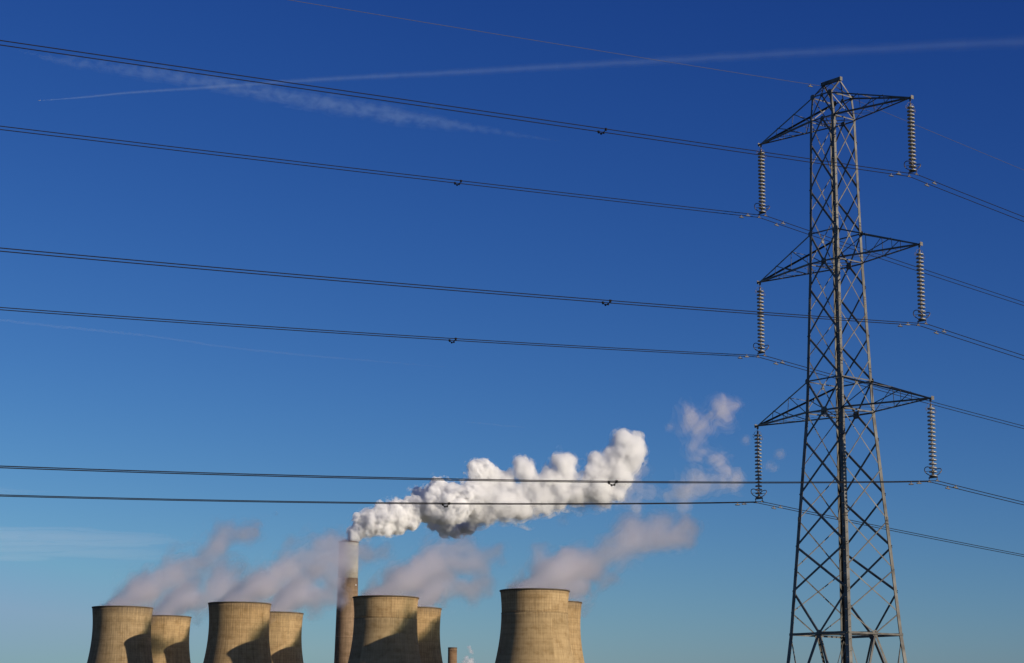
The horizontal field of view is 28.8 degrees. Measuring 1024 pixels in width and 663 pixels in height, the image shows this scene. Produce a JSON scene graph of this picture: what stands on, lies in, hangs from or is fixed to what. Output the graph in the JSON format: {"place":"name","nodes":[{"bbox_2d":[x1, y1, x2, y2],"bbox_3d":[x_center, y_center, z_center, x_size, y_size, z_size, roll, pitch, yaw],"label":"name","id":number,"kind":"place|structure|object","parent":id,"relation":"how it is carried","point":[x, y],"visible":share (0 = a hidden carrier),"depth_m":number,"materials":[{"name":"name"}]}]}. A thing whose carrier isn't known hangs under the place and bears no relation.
{"place":"outdoors","nodes":[
{"label":"outdoors","id":0,"kind":"place"},
{"bbox_2d":[0,0,1023,662],"label":"sky","id":1,"kind":"structure","parent":0,"point":[653,583],"materials":[{"name":"blue"}]},
{"label":"ground","id":2,"kind":"structure","parent":0,"visible":0},
{"bbox_2d":[87,606,153,662],"bbox_3d":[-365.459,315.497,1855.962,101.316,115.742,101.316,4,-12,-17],"label":"cooling tower","id":3,"kind":"structure","parent":2,"relation":"on","point":[121,634],"depth_m":1839.67,"materials":[{"name":"concrete"}]},
{"bbox_2d":[151,615,191,662],"bbox_3d":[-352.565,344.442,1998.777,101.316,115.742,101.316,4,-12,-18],"label":"cooling tower","id":4,"kind":"structure","parent":2,"relation":"on","point":[169,638],"depth_m":1982.51,"materials":[{"name":"concrete"}]},
{"bbox_2d":[203,601,271,662],"bbox_3d":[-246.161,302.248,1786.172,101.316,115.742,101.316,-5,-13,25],"label":"cooling tower","id":5,"kind":"structure","parent":2,"relation":"on","point":[238,631],"depth_m":1769.75,"materials":[{"name":"concrete"}]},
{"bbox_2d":[269,611,303,662],"bbox_3d":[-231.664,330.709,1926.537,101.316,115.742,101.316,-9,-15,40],"label":"cooling tower","id":6,"kind":"structure","parent":2,"relation":"on","point":[285,635],"depth_m":1910.86,"materials":[{"name":"concrete"}]},
{"bbox_2d":[334,540,358,662],"bbox_3d":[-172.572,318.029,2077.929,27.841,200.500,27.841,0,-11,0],"label":"tall chimney","id":7,"kind":"object","parent":2,"relation":"on","point":[347,588],"visible":0.85,"depth_m":2076.82,"materials":[{"name":"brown concrete"}]},
{"bbox_2d":[348,595,420,662],"bbox_3d":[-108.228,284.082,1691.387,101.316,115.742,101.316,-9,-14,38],"label":"cooling tower","id":8,"kind":"structure","parent":2,"relation":"on","point":[385,629],"depth_m":1674.87,"materials":[{"name":"concrete"}]},
{"bbox_2d":[417,606,442,662],"bbox_3d":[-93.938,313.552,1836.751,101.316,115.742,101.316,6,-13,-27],"label":"cooling tower","id":9,"kind":"structure","parent":2,"relation":"on","point":[428,627],"depth_m":1823.06,"materials":[{"name":"concrete"}]},
{"bbox_2d":[448,647,456,662],"bbox_3d":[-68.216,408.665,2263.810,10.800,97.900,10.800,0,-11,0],"label":"chimney","id":10,"kind":"object","parent":2,"relation":"on","point":[452,654],"visible":1,"depth_m":2267.76,"materials":[{"name":"concrete"}]},
{"bbox_2d":[495,588,573,662],"bbox_3d":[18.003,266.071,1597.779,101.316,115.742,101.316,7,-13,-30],"label":"cooling tower","id":11,"kind":"structure","parent":2,"relation":"on","point":[534,626],"depth_m":1581.02,"materials":[{"name":"concrete"}]},
{"bbox_2d":[568,601,584,662],"bbox_3d":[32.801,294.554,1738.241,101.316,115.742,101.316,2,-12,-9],"label":"cooling tower","id":12,"kind":"structure","parent":2,"relation":"on","point":[574,612],"depth_m":1728.33,"materials":[{"name":"concrete"}]},
{"bbox_2d":[754,76,933,662],"bbox_3d":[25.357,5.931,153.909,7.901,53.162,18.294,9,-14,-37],"label":"lattice pylon","id":13,"kind":"object","parent":2,"relation":"on","point":[846,633],"visible":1,"depth_m":154.02,"materials":[{"name":"metal"}]},
{"bbox_2d":[291,0,1022,169],"bbox_3d":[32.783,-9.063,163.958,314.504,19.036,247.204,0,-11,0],"label":"earth wire","id":14,"kind":"object","parent":13,"relation":"attached to","point":[627,55],"visible":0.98,"depth_m":145.53,"materials":[{"name":"metal"}]},
{"bbox_2d":[751,428,766,502],"bbox_3d":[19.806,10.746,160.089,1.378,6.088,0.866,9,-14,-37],"label":"insulator string","id":15,"kind":"object","parent":13,"relation":"hanging from","point":[758,453],"visible":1,"depth_m":159.94,"materials":[{"name":"grey ceramic"}]},
{"bbox_2d":[0,494,1023,554],"bbox_3d":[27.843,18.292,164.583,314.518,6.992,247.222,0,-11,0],"label":"conductor","id":16,"kind":"object","parent":15,"relation":"hanging from","point":[473,503],"visible":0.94,"depth_m":141.14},
{"bbox_2d":[0,496,1023,556],"bbox_3d":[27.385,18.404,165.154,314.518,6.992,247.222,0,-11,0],"label":"conductor","id":17,"kind":"object","parent":15,"relation":"hanging from","point":[463,504],"visible":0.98,"depth_m":141.50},
{"bbox_2d":[753,287,768,357],"bbox_3d":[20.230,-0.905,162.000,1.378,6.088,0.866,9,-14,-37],"label":"insulator string","id":18,"kind":"object","parent":13,"relation":"hanging from","point":[760,319],"visible":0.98,"depth_m":161.88,"materials":[{"name":"grey ceramic"}]},
{"bbox_2d":[0,307,1022,425],"bbox_3d":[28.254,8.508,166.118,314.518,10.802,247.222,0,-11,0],"label":"conductor","id":19,"kind":"object","parent":18,"relation":"hanging from","point":[463,339],"visible":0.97,"depth_m":140.78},
{"bbox_2d":[0,309,1023,428],"bbox_3d":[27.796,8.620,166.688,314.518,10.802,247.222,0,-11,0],"label":"conductor","id":20,"kind":"object","parent":18,"relation":"hanging from","point":[465,341],"visible":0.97,"depth_m":141.94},
{"bbox_2d":[754,149,769,218],"bbox_3d":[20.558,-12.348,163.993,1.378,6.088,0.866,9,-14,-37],"label":"insulator string","id":21,"kind":"object","parent":13,"relation":"hanging from","point":[761,184],"visible":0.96,"depth_m":163.87,"materials":[{"name":"grey ceramic"}]},
{"bbox_2d":[0,126,1022,301],"bbox_3d":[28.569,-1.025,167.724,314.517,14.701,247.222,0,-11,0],"label":"conductor","id":22,"kind":"object","parent":21,"relation":"hanging from","point":[466,181],"visible":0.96,"depth_m":142.75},
{"bbox_2d":[0,129,1023,305],"bbox_3d":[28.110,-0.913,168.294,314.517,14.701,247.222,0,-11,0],"label":"conductor","id":23,"kind":"object","parent":21,"relation":"hanging from","point":[467,184],"visible":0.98,"depth_m":143.87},
{"bbox_2d":[904,100,920,177],"bbox_3d":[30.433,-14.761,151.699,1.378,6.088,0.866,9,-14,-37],"label":"insulator string","id":24,"kind":"object","parent":13,"relation":"hanging from","point":[911,161],"visible":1,"depth_m":151.60,"materials":[{"name":"grey ceramic"}]},
{"bbox_2d":[0,40,1023,216],"bbox_3d":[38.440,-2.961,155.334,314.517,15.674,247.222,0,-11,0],"label":"conductor","id":25,"kind":"object","parent":24,"relation":"hanging from","point":[473,109],"visible":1,"depth_m":123.83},
{"bbox_2d":[0,44,1023,221],"bbox_3d":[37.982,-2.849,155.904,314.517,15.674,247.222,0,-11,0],"label":"conductor","id":26,"kind":"object","parent":24,"relation":"hanging from","point":[471,113],"visible":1,"depth_m":124.40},
{"bbox_2d":[913,247,929,325],"bbox_3d":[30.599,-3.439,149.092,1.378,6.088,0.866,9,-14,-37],"label":"insulator string","id":27,"kind":"object","parent":13,"relation":"hanging from","point":[920,288],"visible":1,"depth_m":148.95,"materials":[{"name":"grey ceramic"}]},
{"bbox_2d":[0,247,1023,355],"bbox_3d":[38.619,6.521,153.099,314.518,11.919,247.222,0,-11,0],"label":"conductor","id":28,"kind":"object","parent":27,"relation":"hanging from","point":[478,289],"visible":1,"depth_m":121.37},
{"bbox_2d":[0,251,1023,359],"bbox_3d":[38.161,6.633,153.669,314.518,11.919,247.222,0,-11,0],"label":"conductor","id":29,"kind":"object","parent":27,"relation":"hanging from","point":[474,292],"visible":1,"depth_m":122.00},
{"bbox_2d":[924,401,941,482],"bbox_3d":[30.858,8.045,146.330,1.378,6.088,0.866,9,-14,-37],"label":"insulator string","id":30,"kind":"object","parent":13,"relation":"hanging from","point":[931,431],"visible":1,"depth_m":146.24,"materials":[{"name":"grey ceramic"}]},
{"bbox_2d":[0,465,1022,501],"bbox_3d":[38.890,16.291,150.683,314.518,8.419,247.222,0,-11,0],"label":"conductor","id":31,"kind":"object","parent":30,"relation":"hanging from","point":[450,478],"visible":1,"depth_m":116.60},
{"bbox_2d":[0,467,1023,504],"bbox_3d":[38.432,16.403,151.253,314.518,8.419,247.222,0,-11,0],"label":"conductor","id":32,"kind":"object","parent":30,"relation":"hanging from","point":[441,479],"visible":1,"depth_m":116.98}
]}

